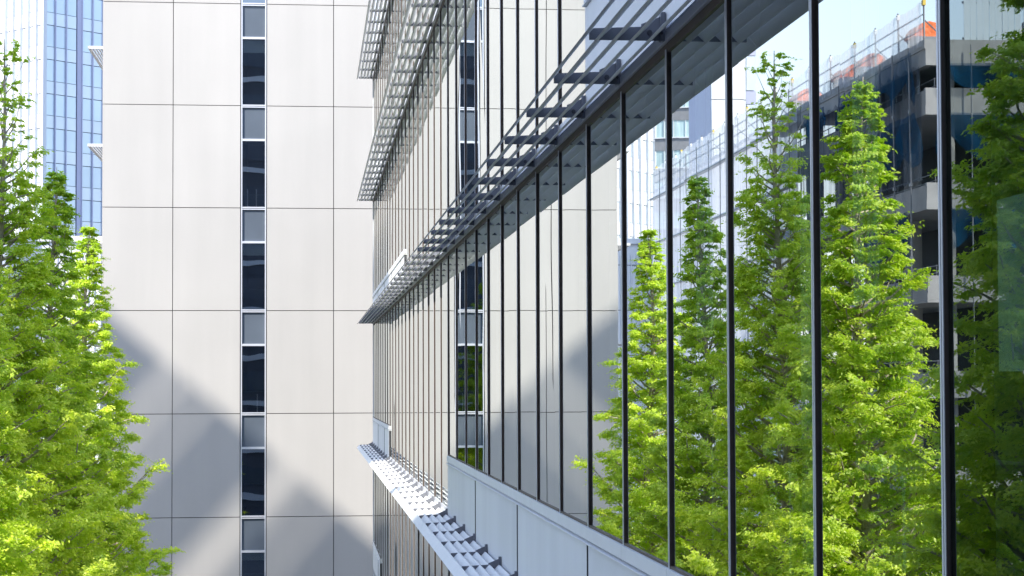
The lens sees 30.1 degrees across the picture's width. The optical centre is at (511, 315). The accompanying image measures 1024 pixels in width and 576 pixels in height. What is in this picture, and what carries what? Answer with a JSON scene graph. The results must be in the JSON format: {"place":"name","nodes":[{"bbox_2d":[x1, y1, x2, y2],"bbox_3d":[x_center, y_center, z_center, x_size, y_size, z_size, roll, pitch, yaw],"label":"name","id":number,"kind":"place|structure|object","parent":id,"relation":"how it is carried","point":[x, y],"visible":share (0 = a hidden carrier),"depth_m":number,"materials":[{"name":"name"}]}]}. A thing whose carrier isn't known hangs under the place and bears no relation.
{"place":"outdoors","nodes":[
{"label":"outdoors","id":0,"kind":"place"},
{"bbox_2d":[87,0,380,575],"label":"panel building","id":1,"kind":"structure","parent":0,"point":[236,242],"depth_m":77.81,"materials":[{"name":"white concrete"}]},
{"bbox_2d":[240,414,265,516],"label":"slit window","id":2,"kind":"structure","parent":1,"relation":"in","point":[253,426],"depth_m":77.67,"materials":[{"name":"black glass"}]},
{"bbox_2d":[240,517,265,575],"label":"slit window","id":3,"kind":"structure","parent":1,"relation":"in","point":[252,529],"depth_m":77.54,"materials":[{"name":"grey glass"}]},
{"bbox_2d":[241,4,266,109],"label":"slit window","id":4,"kind":"structure","parent":1,"relation":"in","point":[253,17],"depth_m":78.26,"materials":[{"name":"black glass"}]},
{"bbox_2d":[241,106,266,211],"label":"slit window","id":5,"kind":"structure","parent":1,"relation":"in","point":[253,118],"depth_m":78.11,"materials":[{"name":"black glass"}]},
{"bbox_2d":[241,208,266,310],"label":"slit window","id":6,"kind":"structure","parent":1,"relation":"in","point":[253,221],"depth_m":77.96,"materials":[{"name":"black glass"}]},
{"bbox_2d":[241,311,266,413],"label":"slit window","id":7,"kind":"structure","parent":1,"relation":"in","point":[253,323],"depth_m":77.82,"materials":[{"name":"glass"}]},
{"bbox_2d":[357,0,1023,575],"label":"glass wing","id":8,"kind":"structure","parent":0,"point":[697,286],"depth_m":11.23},
{"bbox_2d":[375,321,376,418],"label":"window","id":9,"kind":"structure","parent":8,"relation":"in","point":[376,321],"depth_m":61.76,"materials":[{"name":"glass"}]},
{"bbox_2d":[375,193,376,289],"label":"window","id":10,"kind":"structure","parent":8,"relation":"in","point":[376,193],"depth_m":62.75,"materials":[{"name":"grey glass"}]},
{"bbox_2d":[376,188,378,286],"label":"window","id":11,"kind":"structure","parent":8,"relation":"in","point":[377,191],"depth_m":60.91,"materials":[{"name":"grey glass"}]},
{"bbox_2d":[377,320,378,419],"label":"window","id":12,"kind":"structure","parent":8,"relation":"in","point":[377,320],"depth_m":60.82,"materials":[{"name":"grey glass"}]},
{"bbox_2d":[378,318,380,420],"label":"window","id":13,"kind":"structure","parent":8,"relation":"in","point":[379,319],"depth_m":59.12,"materials":[{"name":"grey glass"}]},
{"bbox_2d":[378,182,380,283],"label":"window","id":14,"kind":"structure","parent":8,"relation":"in","point":[379,186],"depth_m":59.23,"materials":[{"name":"grey glass"}]},
{"bbox_2d":[380,316,382,421],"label":"window","id":15,"kind":"structure","parent":8,"relation":"in","point":[381,317],"depth_m":57.48,"materials":[{"name":"grey glass"}]},
{"bbox_2d":[380,176,382,280],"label":"window","id":16,"kind":"structure","parent":8,"relation":"in","point":[381,180],"depth_m":57.52,"materials":[{"name":"grey glass"}]},
{"bbox_2d":[382,313,384,422],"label":"window","id":17,"kind":"structure","parent":8,"relation":"in","point":[383,315],"depth_m":55.90,"materials":[{"name":"grey glass"}]},
{"bbox_2d":[382,168,384,277],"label":"window","id":18,"kind":"structure","parent":8,"relation":"in","point":[383,174],"depth_m":55.61,"materials":[{"name":"grey glass"}]},
{"bbox_2d":[385,162,386,275],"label":"window","id":19,"kind":"structure","parent":8,"relation":"in","point":[386,162],"depth_m":54.12,"materials":[{"name":"grey glass"}]},
{"bbox_2d":[385,311,387,423],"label":"window","id":20,"kind":"structure","parent":8,"relation":"in","point":[386,347],"depth_m":54.05,"materials":[{"name":"grey glass"}]},
{"bbox_2d":[387,308,389,425],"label":"window","id":21,"kind":"structure","parent":8,"relation":"in","point":[388,311],"depth_m":52.65,"materials":[{"name":"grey glass"}]},
{"bbox_2d":[387,156,389,272],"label":"window","id":22,"kind":"structure","parent":8,"relation":"in","point":[388,160],"depth_m":52.74,"materials":[{"name":"grey glass"}]},
{"bbox_2d":[387,3,389,140],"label":"window","id":23,"kind":"structure","parent":8,"relation":"in","point":[388,10],"depth_m":52.77,"materials":[{"name":"grey glass"}]},
{"bbox_2d":[389,148,392,267],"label":"window","id":24,"kind":"structure","parent":8,"relation":"in","point":[391,152],"depth_m":50.79,"materials":[{"name":"grey glass"}]},
{"bbox_2d":[390,306,392,461],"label":"window","id":25,"kind":"structure","parent":8,"relation":"in","point":[391,309],"depth_m":50.74,"materials":[{"name":"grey glass"}]},
{"bbox_2d":[392,0,394,123],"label":"window","id":26,"kind":"structure","parent":8,"relation":"in","point":[393,1],"depth_m":49.64,"materials":[{"name":"grey glass"}]},
{"bbox_2d":[392,303,395,461],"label":"window","id":27,"kind":"structure","parent":8,"relation":"in","point":[393,306],"depth_m":48.94,"materials":[{"name":"grey glass"}]},
{"bbox_2d":[392,139,395,263],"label":"window","id":28,"kind":"structure","parent":8,"relation":"in","point":[393,146],"depth_m":49.05,"materials":[{"name":"grey glass"}]},
{"bbox_2d":[395,301,398,464],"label":"window","id":29,"kind":"structure","parent":8,"relation":"in","point":[397,303],"depth_m":47.31,"materials":[{"name":"grey glass"}]},
{"bbox_2d":[395,131,398,259],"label":"window","id":30,"kind":"structure","parent":8,"relation":"in","point":[397,135],"depth_m":47.36,"materials":[{"name":"grey glass"}]},
{"bbox_2d":[398,298,401,469],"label":"window","id":31,"kind":"structure","parent":8,"relation":"in","point":[400,300],"depth_m":45.75,"materials":[{"name":"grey glass"}]},
{"bbox_2d":[398,122,401,254],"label":"window","id":32,"kind":"structure","parent":8,"relation":"in","point":[400,126],"depth_m":45.78,"materials":[{"name":"grey glass"}]},
{"bbox_2d":[398,0,401,111],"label":"window","id":33,"kind":"structure","parent":8,"relation":"in","point":[399,1],"depth_m":46.32,"materials":[{"name":"grey glass"}]},
{"bbox_2d":[374,471,427,575],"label":"window pane run","id":34,"kind":"structure","parent":8,"relation":"in","point":[401,530],"depth_m":47.82,"materials":[{"name":"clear glass"}]},
{"bbox_2d":[401,110,404,250],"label":"window","id":35,"kind":"structure","parent":8,"relation":"in","point":[403,117],"depth_m":44.31,"materials":[{"name":"grey glass"}]},
{"bbox_2d":[401,294,405,470],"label":"window","id":36,"kind":"structure","parent":8,"relation":"in","point":[403,297],"depth_m":43.84,"materials":[{"name":"grey glass"}]},
{"bbox_2d":[405,99,408,276],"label":"window","id":37,"kind":"structure","parent":8,"relation":"in","point":[407,106],"depth_m":42.52,"materials":[{"name":"grey glass"}]},
{"bbox_2d":[405,290,409,473],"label":"window","id":38,"kind":"structure","parent":8,"relation":"in","point":[407,294],"depth_m":42.04,"materials":[{"name":"grey glass"}]},
{"bbox_2d":[409,286,413,477],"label":"window","id":39,"kind":"structure","parent":8,"relation":"in","point":[411,290],"depth_m":40.44,"materials":[{"name":"grey glass"}]},
{"bbox_2d":[409,87,413,276],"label":"window","id":40,"kind":"structure","parent":8,"relation":"in","point":[411,94],"depth_m":40.90,"materials":[{"name":"grey glass"}]},
{"bbox_2d":[413,281,417,480],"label":"window","id":41,"kind":"structure","parent":8,"relation":"in","point":[415,286],"depth_m":38.92,"materials":[{"name":"grey glass"}]},
{"bbox_2d":[413,76,417,265],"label":"window","id":42,"kind":"structure","parent":8,"relation":"in","point":[415,86],"depth_m":39.30,"materials":[{"name":"grey glass"}]},
{"bbox_2d":[417,61,422,265],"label":"window","id":43,"kind":"structure","parent":8,"relation":"in","point":[420,72],"depth_m":37.56,"materials":[{"name":"grey glass"}]},
{"bbox_2d":[418,277,423,488],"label":"window","id":44,"kind":"structure","parent":8,"relation":"in","point":[420,283],"depth_m":37.51,"materials":[{"name":"grey glass"}]},
{"bbox_2d":[422,47,427,259],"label":"window","id":45,"kind":"structure","parent":8,"relation":"in","point":[425,58],"depth_m":35.91,"materials":[{"name":"grey glass"}]},
{"bbox_2d":[423,272,428,490],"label":"window","id":46,"kind":"structure","parent":8,"relation":"in","point":[426,277],"depth_m":35.59,"materials":[{"name":"grey glass"}]},
{"bbox_2d":[427,30,433,253],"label":"window","id":47,"kind":"structure","parent":8,"relation":"in","point":[430,45],"depth_m":34.42,"materials":[{"name":"grey glass"}]},
{"bbox_2d":[428,266,434,496],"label":"window","id":48,"kind":"structure","parent":8,"relation":"in","point":[431,272],"depth_m":33.88,"materials":[{"name":"grey glass"}]},
{"bbox_2d":[433,10,440,246],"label":"window","id":49,"kind":"structure","parent":8,"relation":"in","point":[437,26],"depth_m":32.57,"materials":[{"name":"grey glass"}]},
{"bbox_2d":[434,260,441,505],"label":"window","id":50,"kind":"structure","parent":8,"relation":"in","point":[437,267],"depth_m":32.31,"materials":[{"name":"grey glass"}]},
{"bbox_2d":[440,0,447,237],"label":"window","id":51,"kind":"structure","parent":8,"relation":"in","point":[444,6],"depth_m":30.88,"materials":[{"name":"grey glass"}]},
{"bbox_2d":[440,253,448,507],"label":"window","id":52,"kind":"structure","parent":8,"relation":"in","point":[444,261],"depth_m":30.84,"materials":[{"name":"grey glass"}]},
{"bbox_2d":[448,245,456,458],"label":"window","id":53,"kind":"structure","parent":8,"relation":"in","point":[452,254],"depth_m":29.12,"materials":[{"name":"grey glass"}]},
{"bbox_2d":[448,0,456,235],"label":"window","id":54,"kind":"structure","parent":8,"relation":"in","point":[452,138],"depth_m":29.15,"materials":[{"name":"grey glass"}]},
{"bbox_2d":[456,237,465,464],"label":"window","id":55,"kind":"structure","parent":8,"relation":"in","point":[461,245],"depth_m":27.42,"materials":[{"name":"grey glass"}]},
{"bbox_2d":[456,0,465,226],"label":"window","id":56,"kind":"structure","parent":8,"relation":"in","point":[460,4],"depth_m":27.43,"materials":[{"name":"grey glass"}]},
{"bbox_2d":[465,0,475,215],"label":"window","id":57,"kind":"structure","parent":8,"relation":"in","point":[470,5],"depth_m":25.89,"materials":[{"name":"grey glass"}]},
{"bbox_2d":[465,226,476,469],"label":"window","id":58,"kind":"structure","parent":8,"relation":"in","point":[471,238],"depth_m":25.70,"materials":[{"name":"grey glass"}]},
{"bbox_2d":[476,0,487,204],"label":"window","id":59,"kind":"structure","parent":8,"relation":"in","point":[481,5],"depth_m":24.24,"materials":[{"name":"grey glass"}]},
{"bbox_2d":[476,216,488,475],"bbox_3d":[-0.301,0.392,24.086,0.177,3.190,1.681,0,-2,-6],"label":"window","id":60,"kind":"structure","parent":8,"relation":"in","point":[482,228],"depth_m":23.97,"materials":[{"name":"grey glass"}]},
{"bbox_2d":[487,202,502,482],"bbox_3d":[-0.123,0.331,22.416,0.177,3.190,1.681,0,-2,-6],"label":"window","id":61,"kind":"structure","parent":8,"relation":"in","point":[495,216],"depth_m":22.29,"materials":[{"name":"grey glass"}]},
{"bbox_2d":[488,0,501,190],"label":"window","id":62,"kind":"structure","parent":8,"relation":"in","point":[494,6],"depth_m":22.53,"materials":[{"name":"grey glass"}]},
{"bbox_2d":[502,0,517,174],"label":"window","id":63,"kind":"structure","parent":8,"relation":"in","point":[509,8],"depth_m":20.85,"materials":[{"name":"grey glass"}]},
{"bbox_2d":[501,187,519,490],"bbox_3d":[0.055,0.271,20.745,0.177,3.190,1.681,0,-2,-6],"label":"window","id":64,"kind":"structure","parent":8,"relation":"in","point":[511,471],"depth_m":20.65,"materials":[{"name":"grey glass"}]},
{"bbox_2d":[518,0,536,167],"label":"window","id":65,"kind":"structure","parent":8,"relation":"in","point":[527,9],"depth_m":19.21,"materials":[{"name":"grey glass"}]},
{"bbox_2d":[517,169,538,500],"bbox_3d":[0.232,0.210,19.075,0.177,3.190,1.681,0,-2,-6],"label":"window","id":66,"kind":"structure","parent":8,"relation":"in","point":[527,190],"depth_m":19.03,"materials":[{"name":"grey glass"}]},
{"bbox_2d":[537,0,559,147],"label":"window","id":67,"kind":"structure","parent":8,"relation":"in","point":[548,11],"depth_m":17.51,"materials":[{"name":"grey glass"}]},
{"bbox_2d":[536,147,561,512],"bbox_3d":[0.410,0.149,17.404,0.177,3.190,1.681,0,-2,-6],"label":"window","id":68,"kind":"structure","parent":8,"relation":"in","point":[549,189],"depth_m":17.37,"materials":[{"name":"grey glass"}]},
{"bbox_2d":[560,0,585,124],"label":"window","id":69,"kind":"structure","parent":8,"relation":"in","point":[572,13],"depth_m":15.92,"materials":[{"name":"clear glass"}]},
{"bbox_2d":[559,120,590,526],"bbox_3d":[0.588,0.088,15.734,0.177,3.190,1.681,0,-2,-6],"label":"window","id":70,"kind":"structure","parent":8,"relation":"in","point":[574,151],"depth_m":15.66,"materials":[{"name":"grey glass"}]},
{"bbox_2d":[587,87,625,545],"bbox_3d":[0.765,0.027,14.064,0.177,3.190,1.681,0,-2,-6],"label":"window","id":71,"kind":"structure","parent":8,"relation":"in","point":[606,124],"depth_m":14.00,"materials":[{"name":"clear glass"}]},
{"bbox_2d":[622,44,671,568],"bbox_3d":[0.943,-0.034,12.393,0.177,3.190,1.681,0,-2,-6],"label":"window","id":72,"kind":"structure","parent":8,"relation":"in","point":[646,94],"depth_m":12.30,"materials":[{"name":"clear glass"}]},
{"bbox_2d":[667,0,733,575],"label":"window","id":73,"kind":"structure","parent":8,"relation":"in","point":[699,61],"depth_m":10.64,"materials":[{"name":"clear glass"}]},
{"bbox_2d":[729,0,819,575],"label":"window","id":74,"kind":"structure","parent":8,"relation":"in","point":[773,178],"depth_m":8.96,"materials":[{"name":"clear glass"}]},
{"bbox_2d":[815,0,995,575],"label":"window","id":75,"kind":"structure","parent":8,"relation":"in","point":[887,456],"depth_m":7.15,"materials":[{"name":"clear glass"}]},
{"bbox_2d":[950,0,982,575],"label":"window","id":76,"kind":"structure","parent":8,"relation":"in","point":[962,12],"depth_m":6.51,"materials":[{"name":"glass"}]},
{"label":"ground","id":77,"kind":"structure","parent":0,"visible":0},
{"bbox_2d":[0,240,69,575],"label":"conifer tree","id":78,"kind":"object","parent":77,"relation":"on","point":[22,534],"visible":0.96,"depth_m":38.38,"materials":[{"name":"green plant"}]},
{"bbox_2d":[0,0,102,235],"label":"glass tower","id":79,"kind":"structure","parent":77,"relation":"on","point":[60,76],"depth_m":219.58,"materials":[{"name":"blue glass"}]},
{"bbox_2d":[0,0,39,233],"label":"window run","id":80,"kind":"structure","parent":79,"relation":"in","point":[1,2],"depth_m":222.41,"materials":[{"name":"blue glass"}]},
{"bbox_2d":[46,128,53,162],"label":"window","id":81,"kind":"structure","parent":79,"relation":"in","point":[49,132],"depth_m":217.20,"materials":[{"name":"blue glass"}]},
{"bbox_2d":[46,94,53,127],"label":"window","id":82,"kind":"structure","parent":79,"relation":"in","point":[50,98],"depth_m":217.31,"materials":[{"name":"blue glass"}]},
{"bbox_2d":[47,59,53,93],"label":"window","id":83,"kind":"structure","parent":79,"relation":"in","point":[50,63],"depth_m":217.47,"materials":[{"name":"blue glass"}]},
{"bbox_2d":[47,25,53,59],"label":"window","id":84,"kind":"structure","parent":79,"relation":"in","point":[50,29],"depth_m":217.62,"materials":[{"name":"blue glass"}]},
{"bbox_2d":[47,0,54,25],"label":"window","id":85,"kind":"structure","parent":79,"relation":"in","point":[50,3],"depth_m":217.78,"materials":[{"name":"blue glass"}]},
{"bbox_2d":[56,129,64,163],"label":"window","id":86,"kind":"structure","parent":79,"relation":"in","point":[60,134],"depth_m":218.26,"materials":[{"name":"blue glass"}]},
{"bbox_2d":[56,95,64,129],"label":"window","id":87,"kind":"structure","parent":79,"relation":"in","point":[60,100],"depth_m":218.42,"materials":[{"name":"blue glass"}]},
{"bbox_2d":[56,61,64,95],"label":"window","id":88,"kind":"structure","parent":79,"relation":"in","point":[60,66],"depth_m":218.53,"materials":[{"name":"blue glass"}]},
{"bbox_2d":[56,27,64,60],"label":"window","id":89,"kind":"structure","parent":79,"relation":"in","point":[60,32],"depth_m":218.64,"materials":[{"name":"blue glass"}]},
{"bbox_2d":[56,0,65,26],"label":"window","id":90,"kind":"structure","parent":79,"relation":"in","point":[61,4],"depth_m":218.80,"materials":[{"name":"blue glass"}]},
{"bbox_2d":[67,165,75,198],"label":"window","id":91,"kind":"structure","parent":79,"relation":"in","point":[71,169],"depth_m":219.28,"materials":[{"name":"blue glass"}]},
{"bbox_2d":[67,131,75,164],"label":"window","id":92,"kind":"structure","parent":79,"relation":"in","point":[71,135],"depth_m":219.44,"materials":[{"name":"blue glass"}]},
{"bbox_2d":[67,97,75,130],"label":"window","id":93,"kind":"structure","parent":79,"relation":"in","point":[71,101],"depth_m":219.55,"materials":[{"name":"blue glass"}]},
{"bbox_2d":[67,62,75,96],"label":"window","id":94,"kind":"structure","parent":79,"relation":"in","point":[71,67],"depth_m":219.65,"materials":[{"name":"blue glass"}]},
{"bbox_2d":[67,28,75,62],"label":"window","id":95,"kind":"structure","parent":79,"relation":"in","point":[71,33],"depth_m":219.81,"materials":[{"name":"blue glass"}]},
{"bbox_2d":[67,0,75,28],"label":"window","id":96,"kind":"structure","parent":79,"relation":"in","point":[71,4],"depth_m":219.92,"materials":[{"name":"blue glass"}]},
{"bbox_2d":[82,200,90,233],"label":"window","id":97,"kind":"structure","parent":79,"relation":"in","point":[86,205],"depth_m":220.78,"materials":[{"name":"blue glass"}]},
{"bbox_2d":[82,166,90,199],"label":"window","id":98,"kind":"structure","parent":79,"relation":"in","point":[86,171],"depth_m":220.89,"materials":[{"name":"blue glass"}]},
{"bbox_2d":[82,133,90,166],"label":"window","id":99,"kind":"structure","parent":79,"relation":"in","point":[86,136],"depth_m":221.05,"materials":[{"name":"blue glass"}]},
{"bbox_2d":[83,99,91,132],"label":"window","id":100,"kind":"structure","parent":79,"relation":"in","point":[87,124],"depth_m":221.16,"materials":[{"name":"blue glass"}]},
{"bbox_2d":[83,65,91,98],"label":"window","id":101,"kind":"structure","parent":79,"relation":"in","point":[87,70],"depth_m":221.38,"materials":[{"name":"blue glass"}]},
{"bbox_2d":[83,31,91,64],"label":"window","id":102,"kind":"structure","parent":79,"relation":"in","point":[87,36],"depth_m":221.43,"materials":[{"name":"blue glass"}]},
{"bbox_2d":[83,0,91,31],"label":"window","id":103,"kind":"structure","parent":79,"relation":"in","point":[87,4],"depth_m":221.59,"materials":[{"name":"blue glass"}]},
{"bbox_2d":[93,201,101,234],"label":"window","id":104,"kind":"structure","parent":79,"relation":"in","point":[97,206],"depth_m":221.97,"materials":[{"name":"blue glass"}]},
{"bbox_2d":[93,168,101,200],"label":"window","id":105,"kind":"structure","parent":79,"relation":"in","point":[97,172],"depth_m":222.08,"materials":[{"name":"blue glass"}]},
{"bbox_2d":[93,134,101,167],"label":"window","id":106,"kind":"structure","parent":79,"relation":"in","point":[97,138],"depth_m":222.13,"materials":[{"name":"blue glass"}]},
{"bbox_2d":[93,100,101,133],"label":"window","id":107,"kind":"structure","parent":79,"relation":"in","point":[97,105],"depth_m":222.30,"materials":[{"name":"blue glass"}]},
{"bbox_2d":[93,67,101,100],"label":"window","id":108,"kind":"structure","parent":79,"relation":"in","point":[97,92],"depth_m":222.46,"materials":[{"name":"blue glass"}]},
{"bbox_2d":[94,0,102,33],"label":"window","id":109,"kind":"structure","parent":79,"relation":"in","point":[97,3],"depth_m":222.73,"materials":[{"name":"blue glass"}]},
{"bbox_2d":[7,236,102,503],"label":"podium block","id":110,"kind":"structure","parent":77,"relation":"on","point":[98,238],"depth_m":171.90,"materials":[{"name":"metal"}]},
{"bbox_2d":[0,38,129,575],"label":"conifer tree","id":111,"kind":"object","parent":77,"relation":"on","point":[44,362],"visible":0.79,"depth_m":45.31,"materials":[{"name":"green plant"}]},
{"bbox_2d":[0,168,176,575],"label":"conifer tree","id":112,"kind":"object","parent":77,"relation":"on","point":[69,336],"visible":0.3,"depth_m":55.34,"materials":[{"name":"green plant"}]},
{"bbox_2d":[38,225,185,575],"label":"conifer tree","id":113,"kind":"object","parent":77,"relation":"on","point":[119,481],"visible":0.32,"depth_m":64.37,"materials":[{"name":"green plant"}]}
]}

